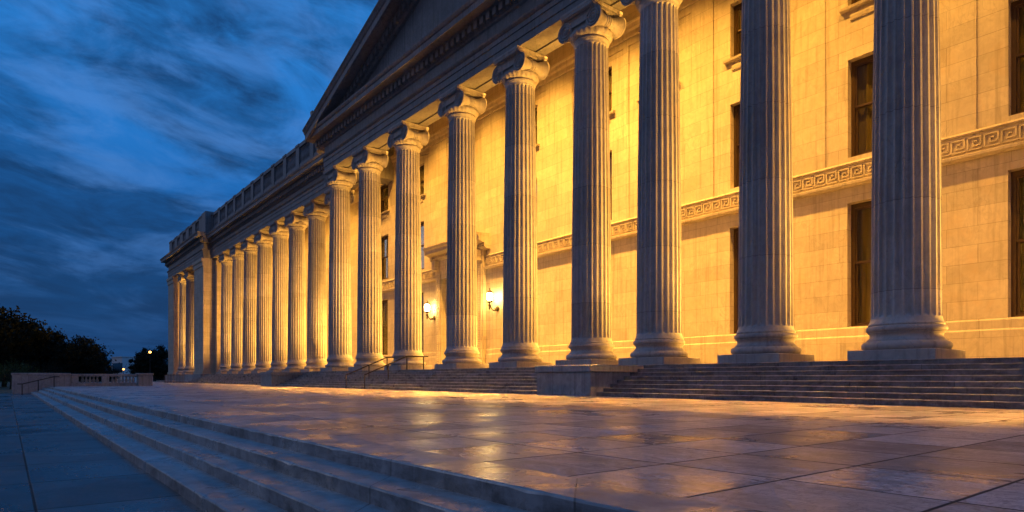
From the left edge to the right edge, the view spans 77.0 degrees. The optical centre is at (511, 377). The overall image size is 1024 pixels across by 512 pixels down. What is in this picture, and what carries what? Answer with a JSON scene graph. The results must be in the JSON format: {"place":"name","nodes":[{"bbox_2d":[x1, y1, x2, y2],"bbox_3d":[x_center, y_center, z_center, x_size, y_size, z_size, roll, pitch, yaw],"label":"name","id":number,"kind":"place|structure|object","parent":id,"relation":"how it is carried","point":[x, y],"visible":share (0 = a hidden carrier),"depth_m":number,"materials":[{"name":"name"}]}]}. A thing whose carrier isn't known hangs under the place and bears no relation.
{"place":"outdoors","nodes":[
{"label":"outdoors","id":0,"kind":"place"},
{"bbox_2d":[0,381,155,393],"bbox_3d":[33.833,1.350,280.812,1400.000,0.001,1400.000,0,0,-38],"label":"ground","id":1,"kind":"structure","parent":0,"point":[5,390],"depth_m":74.56,"materials":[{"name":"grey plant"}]},
{"bbox_2d":[0,306,22,358],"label":"tree","id":2,"kind":"object","parent":1,"relation":"on","point":[4,330],"visible":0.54,"depth_m":92.41,"materials":[{"name":"green plant"}]},
{"bbox_2d":[0,358,39,388],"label":"shrub","id":3,"kind":"object","parent":1,"relation":"on","point":[23,368],"visible":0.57,"depth_m":75.87,"materials":[{"name":"green plant"}]},
{"bbox_2d":[0,305,56,386],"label":"tree","id":4,"kind":"object","parent":1,"relation":"on","point":[29,336],"visible":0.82,"depth_m":95.40,"materials":[{"name":"green plant"}]},
{"bbox_2d":[0,359,70,384],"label":"shrub","id":5,"kind":"object","parent":1,"relation":"on","point":[44,369],"visible":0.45,"depth_m":89.97,"materials":[{"name":"green plant"}]},
{"bbox_2d":[11,373,70,393],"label":"stone wall","id":6,"kind":"structure","parent":1,"relation":"on","point":[63,379],"depth_m":53.45,"materials":[{"name":"stone"}]},
{"bbox_2d":[26,326,68,372],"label":"tree","id":7,"kind":"object","parent":1,"relation":"on","point":[58,337],"visible":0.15,"depth_m":102.59,"materials":[{"name":"green plant"}]},
{"bbox_2d":[41,334,119,381],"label":"tree","id":8,"kind":"object","parent":1,"relation":"on","point":[91,358],"visible":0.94,"depth_m":98.42,"materials":[{"name":"green plant"}]},
{"bbox_2d":[1,371,164,380],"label":"woodland","id":9,"kind":"object","parent":1,"relation":"on","point":[80,380],"visible":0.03,"depth_m":245.15,"materials":[{"name":"green plant"}]},
{"bbox_2d":[95,366,120,381],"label":"tree","id":10,"kind":"object","parent":1,"relation":"on","point":[113,371],"visible":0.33,"depth_m":117.85,"materials":[{"name":"green plant"}]},
{"bbox_2d":[122,347,165,378],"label":"tree","id":11,"kind":"object","parent":1,"relation":"on","point":[144,361],"visible":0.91,"depth_m":148.53,"materials":[{"name":"green plant"}]},
{"bbox_2d":[149,346,167,380],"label":"tree","id":12,"kind":"object","parent":1,"relation":"on","point":[161,353],"visible":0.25,"depth_m":167.81,"materials":[{"name":"green plant"}]},
{"bbox_2d":[0,393,204,511],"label":"pavement","id":13,"kind":"structure","parent":0,"point":[52,460],"depth_m":8.77,"materials":[{"name":"stone"}]},
{"bbox_2d":[30,386,766,511],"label":"terrace steps","id":14,"kind":"structure","parent":13,"relation":"on","point":[206,462],"depth_m":6.21,"materials":[{"name":"stone"}]},
{"bbox_2d":[17,376,59,394],"bbox_3d":[-36.767,0.580,49.959,2.650,1.420,0.080,0,0,-38],"label":"handrail","id":15,"kind":"object","parent":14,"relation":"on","point":[38,382],"visible":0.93,"depth_m":49.92,"materials":[{"name":"metal"}]},
{"bbox_2d":[111,356,135,381],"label":"distant building","id":16,"kind":"structure","parent":0,"point":[123,363],"depth_m":227.53,"materials":[{"name":"grey stone"}]},
{"bbox_2d":[113,363,121,372],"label":"window","id":17,"kind":"structure","parent":16,"relation":"in","point":[117,366],"depth_m":228.35,"materials":[{"name":"black glass"}]},
{"bbox_2d":[79,382,248,385],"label":"terrace floor","id":18,"kind":"structure","parent":0,"point":[173,384],"depth_m":70.66,"materials":[{"name":"stone"}]},
{"bbox_2d":[71,374,136,385],"bbox_3d":[-36.040,0.200,56.886,4.950,1.100,0.560,0,0,-38],"label":"balustrade","id":19,"kind":"object","parent":18,"relation":"on","point":[75,379],"visible":1,"depth_m":56.66,"materials":[{"name":"stone"}]},
{"bbox_2d":[135,373,153,385],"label":"stone pier","id":20,"kind":"structure","parent":18,"relation":"on","point":[144,379],"depth_m":58.41,"materials":[{"name":"stone"}]},
{"bbox_2d":[0,0,377,365],"label":"sky","id":21,"kind":"structure","parent":0,"point":[123,123],"materials":[{"name":"blue"}]},
{"bbox_2d":[56,385,1023,511],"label":"terrace","id":22,"kind":"structure","parent":0,"point":[767,456],"depth_m":7.74,"materials":[{"name":"stone"}]},
{"bbox_2d":[156,0,1023,408],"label":"government building","id":23,"kind":"structure","parent":22,"relation":"on","point":[786,200],"depth_m":31.78,"materials":[{"name":"stone"}]},
{"bbox_2d":[346,357,393,387],"bbox_3d":[-9.531,-0.391,45.594,4.790,2.261,0.090,0,0,-38],"label":"handrail","id":24,"kind":"object","parent":23,"relation":"on","point":[368,368],"visible":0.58,"depth_m":45.18,"materials":[{"name":"metal"}]},
{"bbox_2d":[381,236,387,279],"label":"window","id":25,"kind":"structure","parent":23,"relation":"in","point":[384,241],"depth_m":61.82,"materials":[{"name":"grey glass"}]},
{"bbox_2d":[382,300,387,354],"bbox_3d":[-11.909,-4.755,61.367,0.327,5.270,2.250,0,0,-38],"label":"window","id":26,"kind":"structure","parent":23,"relation":"in","point":[384,303],"depth_m":61.99,"materials":[{"name":"brown metal"}]},
{"bbox_2d":[380,185,389,218],"bbox_3d":[-12.114,-16.755,61.206,0.864,3.330,2.786,0,0,-38],"label":"window","id":27,"kind":"structure","parent":23,"relation":"in","point":[385,187],"depth_m":61.64,"materials":[{"name":"brown metal"}]},
{"bbox_2d":[364,356,427,388],"bbox_3d":[-7.740,-0.391,43.313,4.790,2.261,0.090,0,0,-38],"label":"handrail","id":28,"kind":"object","parent":23,"relation":"on","point":[391,363],"visible":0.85,"depth_m":42.99,"materials":[{"name":"metal"}]},
{"bbox_2d":[422,293,422,352],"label":"window","id":29,"kind":"structure","parent":23,"relation":"in","point":[422,293],"depth_m":56.29,"materials":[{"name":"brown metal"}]},
{"bbox_2d":[421,222,423,269],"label":"window","id":30,"kind":"structure","parent":23,"relation":"in","point":[422,224],"depth_m":56.38,"materials":[{"name":"grey glass"}]},
{"bbox_2d":[420,165,425,202],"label":"window","id":31,"kind":"structure","parent":23,"relation":"in","point":[422,194],"depth_m":56.23,"materials":[{"name":"brown metal"}]},
{"bbox_2d":[424,300,435,319],"bbox_3d":[-6.823,-5.619,53.250,0.977,1.664,0.510,0,0,-38],"label":"wall lantern","id":32,"kind":"object","parent":23,"relation":"attached to","point":[427,307],"depth_m":53.01,"materials":[{"name":"white glass"}]},
{"bbox_2d":[486,288,498,310],"bbox_3d":[-1.421,-5.649,46.367,0.977,1.664,0.510,0,0,-38],"label":"wall lantern","id":33,"kind":"object","parent":23,"relation":"attached to","point":[489,292],"depth_m":46.12,"materials":[{"name":"white glass"}]},
{"bbox_2d":[535,107,539,147],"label":"window","id":34,"kind":"structure","parent":23,"relation":"in","point":[537,144],"depth_m":44.19,"materials":[{"name":"brown metal"}]},
{"bbox_2d":[610,152,611,219],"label":"window","id":35,"kind":"structure","parent":23,"relation":"in","point":[610,152],"depth_m":38.73,"materials":[{"name":"brown metal"}]},
{"bbox_2d":[608,69,614,122],"bbox_3d":[5.329,-16.755,38.984,0.864,3.330,2.910,0,0,-38],"label":"window","id":36,"kind":"structure","parent":23,"relation":"in","point":[611,111],"depth_m":38.72,"materials":[{"name":"brown metal"}]},
{"bbox_2d":[723,3,741,70],"bbox_3d":[11.658,-16.755,30.921,0.864,3.330,2.910,0,0,-38],"label":"window","id":37,"kind":"structure","parent":23,"relation":"in","point":[737,32],"depth_m":31.80,"materials":[{"name":"brown metal"}]},
{"bbox_2d":[734,228,738,333],"bbox_3d":[11.821,-4.755,31.049,0.220,5.270,2.350,0,0,-38],"label":"window","id":38,"kind":"structure","parent":23,"relation":"in","point":[736,231],"depth_m":31.84,"materials":[{"name":"brown metal"}]},
{"bbox_2d":[734,104,739,187],"bbox_3d":[11.869,-11.395,31.087,0.342,4.150,2.350,0,0,-38],"label":"window","id":39,"kind":"structure","parent":23,"relation":"in","point":[736,108],"depth_m":31.84,"materials":[{"name":"brown metal"}]},
{"bbox_2d":[839,0,873,20],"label":"window sill","id":40,"kind":"structure","parent":23,"relation":"in","point":[855,4],"depth_m":26.87,"materials":[{"name":"stone"}]},
{"bbox_2d":[851,201,870,326],"bbox_3d":[15.349,-4.755,26.642,0.327,5.270,2.360,0,0,-38],"label":"window","id":41,"kind":"structure","parent":23,"relation":"in","point":[860,212],"depth_m":27.33,"materials":[{"name":"brown metal"}]},
{"bbox_2d":[851,55,872,156],"bbox_3d":[15.354,-11.395,26.647,0.342,4.150,2.360,0,0,-38],"label":"window","id":42,"kind":"structure","parent":23,"relation":"in","point":[861,69],"depth_m":27.35,"materials":[{"name":"brown metal"}]},
{"bbox_2d":[1011,170,1023,316],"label":"window","id":43,"kind":"structure","parent":23,"relation":"in","point":[1017,177],"depth_m":23.03,"materials":[{"name":"brown metal"}]},
{"bbox_2d":[1011,0,1023,114],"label":"window","id":44,"kind":"structure","parent":23,"relation":"in","point":[1017,7],"depth_m":23.04,"materials":[{"name":"brown metal"}]}
]}

